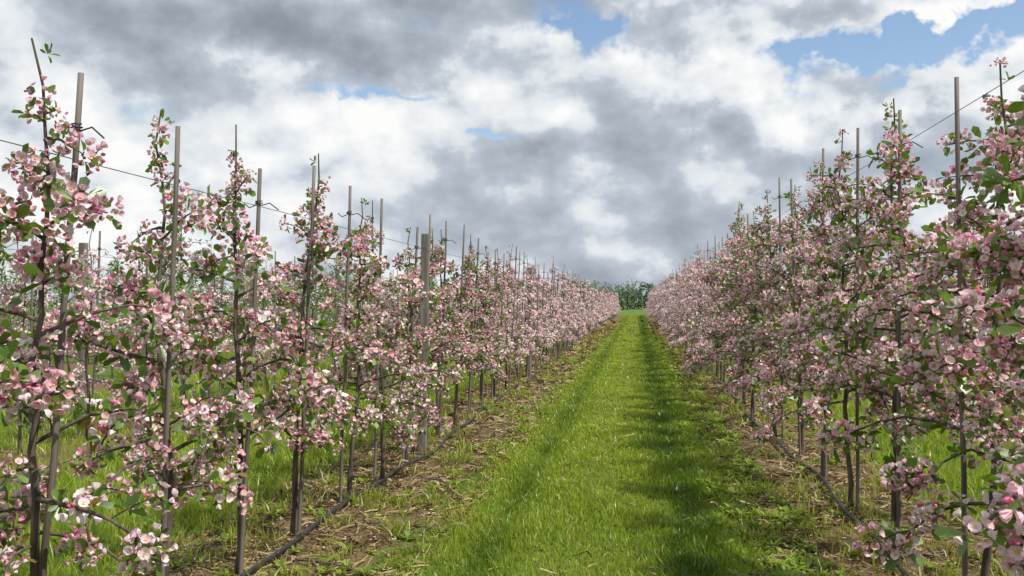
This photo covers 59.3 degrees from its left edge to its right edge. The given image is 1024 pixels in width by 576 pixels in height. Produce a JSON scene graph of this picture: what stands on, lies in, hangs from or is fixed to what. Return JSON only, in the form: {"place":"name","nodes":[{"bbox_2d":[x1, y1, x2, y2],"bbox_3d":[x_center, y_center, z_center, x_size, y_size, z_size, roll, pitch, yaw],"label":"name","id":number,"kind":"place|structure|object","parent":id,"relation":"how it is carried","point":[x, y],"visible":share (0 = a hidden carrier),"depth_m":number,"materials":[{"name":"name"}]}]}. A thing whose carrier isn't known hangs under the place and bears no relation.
{"place":"outdoors","nodes":[
{"label":"outdoors","id":0,"kind":"place"},
{"bbox_2d":[10,329,537,478],"bbox_3d":[4.180,1.319,46.352,0.036,0.039,99.000,0,-1,8],"label":"trellis wire","id":1,"kind":"object","parent":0,"point":[135,441],"visible":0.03,"depth_m":3.82,"materials":[{"name":"metal"}]},
{"bbox_2d":[0,140,561,281],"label":"trellis wire","id":2,"kind":"object","parent":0,"point":[203,192],"visible":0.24,"depth_m":4.36,"materials":[{"name":"metal"}]},
{"bbox_2d":[0,315,1023,575],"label":"grass","id":3,"kind":"structure","parent":0,"point":[588,395],"depth_m":7.66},
{"bbox_2d":[0,302,1023,575],"bbox_3d":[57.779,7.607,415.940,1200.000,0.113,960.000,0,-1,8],"label":"ground","id":4,"kind":"structure","parent":0,"point":[420,518],"depth_m":7.35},
{"bbox_2d":[0,359,40,405],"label":"apple tree","id":5,"kind":"object","parent":4,"relation":"on","point":[7,396],"visible":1,"depth_m":3.01,"materials":[{"name":"pink plant"}]},
{"bbox_2d":[0,253,49,339],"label":"apple tree","id":6,"kind":"object","parent":4,"relation":"on","point":[6,280],"visible":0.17,"depth_m":20.42,"materials":[{"name":"pink plant"}]},
{"bbox_2d":[0,226,52,404],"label":"apple tree","id":7,"kind":"object","parent":4,"relation":"on","point":[5,255],"visible":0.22,"depth_m":8.65,"materials":[{"name":"pink plant"}]},
{"bbox_2d":[0,240,56,454],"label":"apple tree","id":8,"kind":"object","parent":4,"relation":"on","point":[10,287],"visible":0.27,"depth_m":9.27,"materials":[{"name":"pink plant"}]},
{"bbox_2d":[29,235,33,436],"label":"wooden stake","id":9,"kind":"object","parent":4,"relation":"on","point":[31,306],"visible":0.23,"depth_m":9.19,"materials":[{"name":"grey wood"}]},
{"bbox_2d":[10,220,94,362],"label":"apple tree","id":10,"kind":"object","parent":4,"relation":"on","point":[34,305],"visible":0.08,"depth_m":15.18,"materials":[{"name":"pink plant"}]},
{"bbox_2d":[39,72,104,575],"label":"wooden stake","id":11,"kind":"object","parent":4,"relation":"on","point":[77,126],"visible":0.81,"depth_m":3.42,"materials":[{"name":"grey wood"}]},
{"bbox_2d":[27,220,120,373],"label":"apple tree","id":12,"kind":"object","parent":4,"relation":"on","point":[70,299],"visible":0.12,"depth_m":16.32,"materials":[{"name":"pink plant"}]},
{"bbox_2d":[37,230,124,441],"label":"apple tree","id":13,"kind":"object","parent":4,"relation":"on","point":[87,382],"visible":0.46,"depth_m":10.21,"materials":[{"name":"pink plant"}]},
{"bbox_2d":[77,243,87,435],"bbox_3d":[-5.158,0.706,10.810,0.084,2.500,0.084,0,-1,7],"label":"wooden post","id":14,"kind":"object","parent":4,"relation":"on","point":[81,353],"visible":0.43,"depth_m":10.78,"materials":[{"name":"grey wood"}]},
{"bbox_2d":[0,38,178,575],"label":"apple tree","id":15,"kind":"object","parent":4,"relation":"on","point":[25,502],"visible":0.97,"depth_m":3.32,"materials":[{"name":"pink plant"}]},
{"bbox_2d":[90,231,108,436],"bbox_3d":[-4.705,0.599,10.230,0.224,2.497,0.048,2,0,8],"label":"wooden stake","id":16,"kind":"object","parent":4,"relation":"on","point":[97,302],"visible":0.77,"depth_m":10.23,"materials":[{"name":"grey wood"}]},
{"bbox_2d":[92,241,143,382],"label":"apple tree","id":17,"kind":"object","parent":4,"relation":"on","point":[115,268],"visible":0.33,"depth_m":17.41,"materials":[{"name":"pink plant"}]},
{"bbox_2d":[105,261,167,348],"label":"apple tree","id":18,"kind":"object","parent":4,"relation":"on","point":[152,343],"visible":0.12,"depth_m":18.43,"materials":[{"name":"pink plant"}]},
{"bbox_2d":[24,109,281,575],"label":"apple tree","id":19,"kind":"object","parent":4,"relation":"on","point":[145,379],"visible":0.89,"depth_m":4.35,"materials":[{"name":"pink plant"}]},
{"bbox_2d":[111,231,195,406],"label":"apple tree","id":20,"kind":"object","parent":4,"relation":"on","point":[140,275],"visible":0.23,"depth_m":11.23,"materials":[{"name":"pink plant"}]},
{"bbox_2d":[107,204,227,409],"bbox_3d":[-4.414,0.292,12.313,1.466,3.134,1.492,0,-1,17],"label":"apple tree","id":21,"kind":"object","parent":4,"relation":"on","point":[181,287],"visible":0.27,"depth_m":12.23,"materials":[{"name":"pink plant"}]},
{"bbox_2d":[159,126,179,575],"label":"wooden stake","id":22,"kind":"object","parent":4,"relation":"on","point":[172,295],"visible":0.81,"depth_m":4.22,"materials":[{"name":"grey wood"}]},
{"bbox_2d":[178,248,226,354],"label":"apple tree","id":23,"kind":"object","parent":4,"relation":"on","point":[200,287],"visible":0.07,"depth_m":20.63,"materials":[{"name":"pink plant"}]},
{"bbox_2d":[174,267,242,404],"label":"apple tree","id":24,"kind":"object","parent":4,"relation":"on","point":[214,288],"visible":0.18,"depth_m":13.32,"materials":[{"name":"pink plant"}]},
{"bbox_2d":[135,124,349,575],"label":"apple tree","id":25,"kind":"object","parent":4,"relation":"on","point":[284,355],"visible":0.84,"depth_m":5.20,"materials":[{"name":"pink plant"}]},
{"bbox_2d":[217,267,274,390],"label":"apple tree","id":26,"kind":"object","parent":4,"relation":"on","point":[245,298],"visible":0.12,"depth_m":14.44,"materials":[{"name":"pink plant"}]},
{"bbox_2d":[234,278,278,391],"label":"apple tree","id":27,"kind":"object","parent":4,"relation":"on","point":[257,312],"visible":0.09,"depth_m":15.42,"materials":[{"name":"pink plant"}]},
{"bbox_2d":[238,168,278,575],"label":"wooden stake","id":28,"kind":"object","parent":4,"relation":"on","point":[258,203],"visible":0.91,"depth_m":5.15,"materials":[{"name":"grey wood"}]},
{"bbox_2d":[207,153,382,535],"bbox_3d":[-1.410,0.412,6.164,0.789,2.656,1.224,0,-1,22],"label":"apple tree","id":29,"kind":"object","parent":4,"relation":"on","point":[314,433],"visible":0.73,"depth_m":6.06,"materials":[{"name":"pink plant"}]},
{"bbox_2d":[269,271,324,384],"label":"apple tree","id":30,"kind":"object","parent":4,"relation":"on","point":[291,284],"visible":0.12,"depth_m":16.39,"materials":[{"name":"pink plant"}]},
{"bbox_2d":[297,165,315,535],"bbox_3d":[-1.378,0.483,6.022,0.121,2.614,0.028,0,-1,-22],"label":"wooden stake","id":31,"kind":"object","parent":4,"relation":"on","point":[300,501],"visible":0.76,"depth_m":6.02,"materials":[{"name":"grey wood"}]},
{"bbox_2d":[283,250,342,359],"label":"apple tree","id":32,"kind":"object","parent":4,"relation":"on","point":[313,302],"visible":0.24,"depth_m":17.43,"materials":[{"name":"pink plant"}]},
{"bbox_2d":[305,252,376,375],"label":"apple tree","id":33,"kind":"object","parent":4,"relation":"on","point":[342,293],"visible":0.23,"depth_m":18.35,"materials":[{"name":"pink plant"}]},
{"bbox_2d":[338,186,364,502],"bbox_3d":[-1.264,0.509,6.875,0.224,2.585,0.047,2,-1,8],"label":"wooden stake","id":34,"kind":"object","parent":4,"relation":"on","point":[349,213],"visible":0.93,"depth_m":6.87,"materials":[{"name":"grey wood"}]},
{"bbox_2d":[299,197,428,501],"bbox_3d":[-1.152,0.508,6.887,0.938,2.435,0.878,0,-1,-17],"label":"apple tree","id":35,"kind":"object","parent":4,"relation":"on","point":[363,333],"visible":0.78,"depth_m":6.95,"materials":[{"name":"pink plant"}]},
{"bbox_2d":[373,198,382,482],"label":"wooden stake","id":36,"kind":"object","parent":4,"relation":"on","point":[377,366],"visible":0.6,"depth_m":7.74,"materials":[{"name":"grey wood"}]},
{"bbox_2d":[300,200,465,483],"bbox_3d":[-1.110,0.497,7.795,1.323,2.551,1.094,-4,-3,40],"label":"apple tree","id":37,"kind":"object","parent":4,"relation":"on","point":[384,383],"visible":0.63,"depth_m":7.82,"materials":[{"name":"pink plant"}]},
{"bbox_2d":[348,227,445,463],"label":"apple tree","id":38,"kind":"object","parent":4,"relation":"on","point":[407,395],"visible":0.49,"depth_m":8.57,"materials":[{"name":"pink plant"}]},
{"bbox_2d":[401,227,428,464],"bbox_3d":[-0.948,0.619,8.623,0.224,2.409,0.049,3,-1,8],"label":"wooden stake","id":39,"kind":"object","parent":4,"relation":"on","point":[416,248],"visible":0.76,"depth_m":8.62,"materials":[{"name":"grey wood"}]},
{"bbox_2d":[418,233,429,454],"bbox_3d":[-0.916,0.685,9.351,0.084,2.500,0.084,1,-1,5],"label":"wooden post","id":40,"kind":"object","parent":4,"relation":"on","point":[424,311],"visible":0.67,"depth_m":9.32,"materials":[{"name":"grey wood"}]},
{"bbox_2d":[386,229,467,451],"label":"apple tree","id":41,"kind":"object","parent":4,"relation":"on","point":[434,271],"visible":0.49,"depth_m":9.52,"materials":[{"name":"pink plant"}]},
{"bbox_2d":[239,315,616,575],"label":"irrigation hose","id":42,"kind":"object","parent":4,"relation":"on","point":[254,568],"visible":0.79,"depth_m":6.79,"materials":[{"name":"black rubber"}]},
{"bbox_2d":[408,233,477,436],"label":"apple tree","id":43,"kind":"object","parent":4,"relation":"on","point":[445,357],"visible":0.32,"depth_m":10.36,"materials":[{"name":"pink plant"}]},
{"bbox_2d":[438,221,455,437],"bbox_3d":[-0.781,0.543,10.311,0.224,2.620,0.049,2,0,8],"label":"wooden stake","id":44,"kind":"object","parent":4,"relation":"on","point":[440,396],"visible":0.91,"depth_m":10.31,"materials":[{"name":"grey wood"}]},
{"bbox_2d":[454,225,464,424],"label":"wooden stake","id":45,"kind":"object","parent":4,"relation":"on","point":[456,401],"visible":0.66,"depth_m":11.20,"materials":[{"name":"grey wood"}]},
{"bbox_2d":[418,235,510,423],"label":"apple tree","id":46,"kind":"object","parent":4,"relation":"on","point":[479,334],"visible":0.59,"depth_m":11.25,"materials":[{"name":"pink plant"}]},
{"bbox_2d":[438,251,507,415],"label":"apple tree","id":47,"kind":"object","parent":4,"relation":"on","point":[478,296],"visible":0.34,"depth_m":12.16,"materials":[{"name":"pink plant"}]},
{"bbox_2d":[467,238,486,415],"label":"wooden stake","id":48,"kind":"object","parent":4,"relation":"on","point":[478,252],"visible":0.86,"depth_m":12.12,"materials":[{"name":"grey wood"}]},
{"bbox_2d":[461,259,505,402],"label":"apple tree","id":49,"kind":"object","parent":4,"relation":"on","point":[497,346],"visible":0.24,"depth_m":13.85,"materials":[{"name":"pink plant"}]},
{"bbox_2d":[450,246,525,406],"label":"apple tree","id":50,"kind":"object","parent":4,"relation":"on","point":[485,286],"visible":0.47,"depth_m":12.98,"materials":[{"name":"pink plant"}]},
{"bbox_2d":[463,248,528,396],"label":"apple tree","id":51,"kind":"object","parent":4,"relation":"on","point":[510,284],"visible":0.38,"depth_m":14.87,"materials":[{"name":"pink plant"}]},
{"bbox_2d":[495,244,528,389],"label":"apple tree","id":52,"kind":"object","parent":4,"relation":"on","point":[507,293],"visible":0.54,"depth_m":15.64,"materials":[{"name":"pink plant"}]},
{"bbox_2d":[509,246,520,388],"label":"wooden stake","id":53,"kind":"object","parent":4,"relation":"on","point":[515,259],"visible":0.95,"depth_m":15.59,"materials":[{"name":"grey wood"}]},
{"bbox_2d":[494,249,536,379],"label":"apple tree","id":54,"kind":"object","parent":4,"relation":"on","point":[531,312],"visible":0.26,"depth_m":17.37,"materials":[{"name":"pink plant"}]},
{"bbox_2d":[480,267,554,379],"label":"apple tree","id":55,"kind":"object","parent":4,"relation":"on","point":[523,326],"visible":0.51,"depth_m":16.58,"materials":[{"name":"pink plant"}]},
{"bbox_2d":[501,272,556,352],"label":"apple tree","id":56,"kind":"object","parent":4,"relation":"on","point":[539,322],"visible":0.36,"depth_m":19.12,"materials":[{"name":"pink plant"}]},
{"bbox_2d":[527,267,531,377],"bbox_3d":[0.358,0.818,18.562,0.084,2.500,0.084,0,-1,10],"label":"wooden post","id":57,"kind":"object","parent":4,"relation":"on","point":[529,362],"visible":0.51,"depth_m":18.52,"materials":[{"name":"grey wood"}]},
{"bbox_2d":[512,257,553,377],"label":"apple tree","id":58,"kind":"object","parent":4,"relation":"on","point":[528,287],"visible":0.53,"depth_m":18.36,"materials":[{"name":"pink plant"}]},
{"bbox_2d":[50,335,1022,575],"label":"weeds","id":59,"kind":"object","parent":4,"relation":"on","point":[804,563],"visible":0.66,"depth_m":6.88,"materials":[{"name":"green plant"}]},
{"bbox_2d":[522,289,551,370],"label":"apple tree","id":60,"kind":"object","parent":4,"relation":"on","point":[544,310],"visible":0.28,"depth_m":19.96,"materials":[{"name":"pink plant"}]},
{"bbox_2d":[518,258,559,365],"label":"apple tree","id":61,"kind":"object","parent":4,"relation":"on","point":[545,284],"visible":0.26,"depth_m":20.99,"materials":[{"name":"pink plant"}]},
{"bbox_2d":[533,273,563,361],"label":"apple tree","id":62,"kind":"object","parent":4,"relation":"on","point":[553,316],"visible":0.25,"depth_m":22.57,"materials":[{"name":"pink plant"}]},
{"bbox_2d":[534,278,564,365],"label":"apple tree","id":63,"kind":"object","parent":4,"relation":"on","point":[545,304],"visible":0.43,"depth_m":21.74,"materials":[{"name":"pink plant"}]},
{"bbox_2d":[540,280,579,345],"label":"apple tree","id":64,"kind":"object","parent":4,"relation":"on","point":[557,309],"visible":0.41,"depth_m":23.46,"materials":[{"name":"pink plant"}]},
{"bbox_2d":[545,259,575,357],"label":"apple tree","id":65,"kind":"object","parent":4,"relation":"on","point":[566,318],"visible":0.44,"depth_m":24.25,"materials":[{"name":"pink plant"}]},
{"bbox_2d":[547,265,573,350],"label":"apple tree","id":66,"kind":"object","parent":4,"relation":"on","point":[564,292],"visible":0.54,"depth_m":26.00,"materials":[{"name":"pink plant"}]},
{"bbox_2d":[119,353,1004,575],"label":"pruned twigs","id":67,"kind":"object","parent":4,"relation":"on","point":[803,501],"visible":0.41,"depth_m":6.87,"materials":[{"name":"wood"}]},
{"bbox_2d":[111,318,1023,575],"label":"straw litter","id":68,"kind":"object","parent":4,"relation":"on","point":[389,538],"visible":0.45,"depth_m":7.65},
{"bbox_2d":[557,273,578,349],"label":"apple tree","id":69,"kind":"object","parent":4,"relation":"on","point":[568,299],"visible":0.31,"depth_m":26.97,"materials":[{"name":"pink plant"}]},
{"bbox_2d":[134,278,1006,309],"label":"distant trees","id":70,"kind":"object","parent":4,"relation":"on","point":[629,297],"visible":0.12,"depth_m":171.81,"materials":[{"name":"green plant"}]},
{"bbox_2d":[559,271,582,350],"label":"apple tree","id":71,"kind":"object","parent":4,"relation":"on","point":[567,310],"visible":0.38,"depth_m":27.80,"materials":[{"name":"pink plant"}]},
{"bbox_2d":[152,343,992,574],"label":"fallen petals","id":72,"kind":"object","parent":4,"relation":"on","point":[491,448],"visible":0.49,"depth_m":6.75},
{"bbox_2d":[570,274,591,345],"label":"apple tree","id":73,"kind":"object","parent":4,"relation":"on","point":[583,315],"visible":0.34,"depth_m":30.44,"materials":[{"name":"pink plant"}]},
{"bbox_2d":[655,260,689,351],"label":"apple tree","id":74,"kind":"object","parent":4,"relation":"on","point":[680,279],"visible":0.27,"depth_m":27.53,"materials":[{"name":"pink plant"}]},
{"bbox_2d":[662,258,703,348],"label":"apple tree","id":75,"kind":"object","parent":4,"relation":"on","point":[679,287],"visible":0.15,"depth_m":28.73,"materials":[{"name":"pink plant"}]},
{"bbox_2d":[661,250,713,368],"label":"apple tree","id":76,"kind":"object","parent":4,"relation":"on","point":[695,272],"visible":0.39,"depth_m":20.65,"materials":[{"name":"pink plant"}]},
{"bbox_2d":[667,264,707,354],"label":"apple tree","id":77,"kind":"object","parent":4,"relation":"on","point":[672,336],"visible":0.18,"depth_m":21.88,"materials":[{"name":"pink plant"}]},
{"bbox_2d":[667,258,709,354],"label":"apple tree","id":78,"kind":"object","parent":4,"relation":"on","point":[678,319],"visible":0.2,"depth_m":22.99,"materials":[{"name":"pink plant"}]},
{"bbox_2d":[672,246,707,354],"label":"apple tree","id":79,"kind":"object","parent":4,"relation":"on","point":[687,276],"visible":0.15,"depth_m":24.13,"materials":[{"name":"pink plant"}]},
{"bbox_2d":[668,246,734,380],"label":"apple tree","id":80,"kind":"object","parent":4,"relation":"on","point":[686,339],"visible":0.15,"depth_m":17.30,"materials":[{"name":"pink plant"}]},
{"bbox_2d":[686,247,721,341],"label":"apple tree","id":81,"kind":"object","parent":4,"relation":"on","point":[701,289],"visible":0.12,"depth_m":19.44,"materials":[{"name":"pink plant"}]},
{"bbox_2d":[686,241,733,376],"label":"apple tree","id":82,"kind":"object","parent":4,"relation":"on","point":[703,340],"visible":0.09,"depth_m":18.30,"materials":[{"name":"pink plant"}]},
{"bbox_2d":[694,236,734,386],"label":"apple tree","id":83,"kind":"object","parent":4,"relation":"on","point":[723,253],"visible":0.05,"depth_m":15.98,"materials":[{"name":"pink plant"}]},
{"bbox_2d":[690,226,742,394],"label":"apple tree","id":84,"kind":"object","parent":4,"relation":"on","point":[700,344],"visible":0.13,"depth_m":14.70,"materials":[{"name":"pink plant"}]},
{"bbox_2d":[688,217,775,412],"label":"apple tree","id":85,"kind":"object","parent":4,"relation":"on","point":[717,344],"visible":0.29,"depth_m":12.71,"materials":[{"name":"pink plant"}]},
{"bbox_2d":[680,201,789,403],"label":"apple tree","id":86,"kind":"object","parent":4,"relation":"on","point":[710,281],"visible":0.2,"depth_m":13.91,"materials":[{"name":"pink plant"}]},
{"bbox_2d":[683,211,789,425],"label":"apple tree","id":87,"kind":"object","parent":4,"relation":"on","point":[743,316],"visible":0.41,"depth_m":11.54,"materials":[{"name":"pink plant"}]},
{"bbox_2d":[714,189,815,436],"bbox_3d":[2.879,0.328,10.202,1.194,2.952,1.528,-2,-3,27],"label":"apple tree","id":88,"kind":"object","parent":4,"relation":"on","point":[756,310],"visible":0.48,"depth_m":10.29,"materials":[{"name":"pink plant"}]},
{"bbox_2d":[773,177,789,438],"bbox_3d":[3.076,0.300,10.183,0.224,3.102,0.049,-1,0,8],"label":"wooden stake","id":89,"kind":"object","parent":4,"relation":"on","point":[782,411],"visible":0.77,"depth_m":10.18,"materials":[{"name":"grey wood"}]},
{"bbox_2d":[713,186,863,455],"bbox_3d":[2.829,0.356,9.100,1.451,2.846,1.452,0,-1,5],"label":"apple tree","id":90,"kind":"object","parent":4,"relation":"on","point":[767,375],"visible":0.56,"depth_m":9.21,"materials":[{"name":"pink plant"}]},
{"bbox_2d":[667,331,909,575],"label":"irrigation hose","id":91,"kind":"object","parent":4,"relation":"on","point":[903,571],"visible":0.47,"depth_m":7.24,"materials":[{"name":"black rubber"}]},
{"bbox_2d":[790,179,800,457],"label":"wooden stake","id":92,"kind":"object","parent":4,"relation":"on","point":[798,401],"visible":0.58,"depth_m":9.07,"materials":[{"name":"grey wood"}]},
{"bbox_2d":[822,148,826,478],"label":"wooden stake","id":93,"kind":"object","parent":4,"relation":"on","point":[825,461],"visible":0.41,"depth_m":7.88,"materials":[{"name":"grey wood"}]},
{"bbox_2d":[737,160,948,475],"bbox_3d":[2.814,0.329,7.881,1.434,2.894,1.566,1,-1,-44],"label":"apple tree","id":94,"kind":"object","parent":4,"relation":"on","point":[814,370],"visible":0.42,"depth_m":7.86,"materials":[{"name":"pink plant"}]},
{"bbox_2d":[845,128,875,511],"bbox_3d":[2.606,0.301,6.737,0.224,2.994,0.047,0,1,8],"label":"wooden stake","id":95,"kind":"object","parent":4,"relation":"on","point":[857,155],"visible":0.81,"depth_m":6.73,"materials":[{"name":"grey wood"}]},
{"bbox_2d":[752,129,978,510],"bbox_3d":[2.627,0.269,6.715,1.497,2.981,1.169,-1,-2,40],"label":"apple tree","id":96,"kind":"object","parent":4,"relation":"on","point":[833,300],"visible":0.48,"depth_m":6.79,"materials":[{"name":"pink plant"}]},
{"bbox_2d":[776,98,1023,549],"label":"apple tree","id":97,"kind":"object","parent":4,"relation":"on","point":[899,282],"visible":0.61,"depth_m":5.65,"materials":[{"name":"pink plant"}]},
{"bbox_2d":[886,110,922,548],"bbox_3d":[2.448,0.333,5.613,0.224,2.890,0.049,0,0,8],"label":"wooden stake","id":98,"kind":"object","parent":4,"relation":"on","point":[898,447],"visible":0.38,"depth_m":5.61,"materials":[{"name":"grey wood"}]},
{"bbox_2d":[809,56,1023,575],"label":"apple tree","id":99,"kind":"object","parent":4,"relation":"on","point":[1009,142],"visible":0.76,"depth_m":4.53,"materials":[{"name":"pink plant"}]},
{"bbox_2d":[901,259,954,376],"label":"apple tree","id":100,"kind":"object","parent":4,"relation":"on","point":[915,274],"visible":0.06,"depth_m":16.57,"materials":[{"name":"pink plant"}]},
{"bbox_2d":[878,233,979,333],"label":"apple tree","id":101,"kind":"object","parent":4,"relation":"on","point":[907,319],"visible":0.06,"depth_m":17.84,"materials":[{"name":"pink plant"}]},
{"bbox_2d":[851,220,1023,571],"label":"apple tree","id":102,"kind":"object","parent":4,"relation":"on","point":[961,360],"visible":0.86,"depth_m":3.34,"materials":[{"name":"pink plant"}]},
{"bbox_2d":[954,77,967,575],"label":"wooden stake","id":103,"kind":"object","parent":4,"relation":"on","point":[961,335],"visible":0.72,"depth_m":4.49,"materials":[{"name":"grey wood"}]},
{"bbox_2d":[708,71,1023,258],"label":"trellis wire","id":104,"kind":"object","parent":103,"relation":"attached to","point":[930,127],"visible":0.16,"depth_m":4.64,"materials":[{"name":"metal"}]},
{"bbox_2d":[933,85,1023,575],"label":"apple tree","id":105,"kind":"object","parent":4,"relation":"on","point":[1007,525],"visible":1,"depth_m":2.09,"materials":[{"name":"pink plant"}]},
{"bbox_2d":[0,0,1023,302],"label":"sky","id":106,"kind":"structure","parent":0,"point":[609,141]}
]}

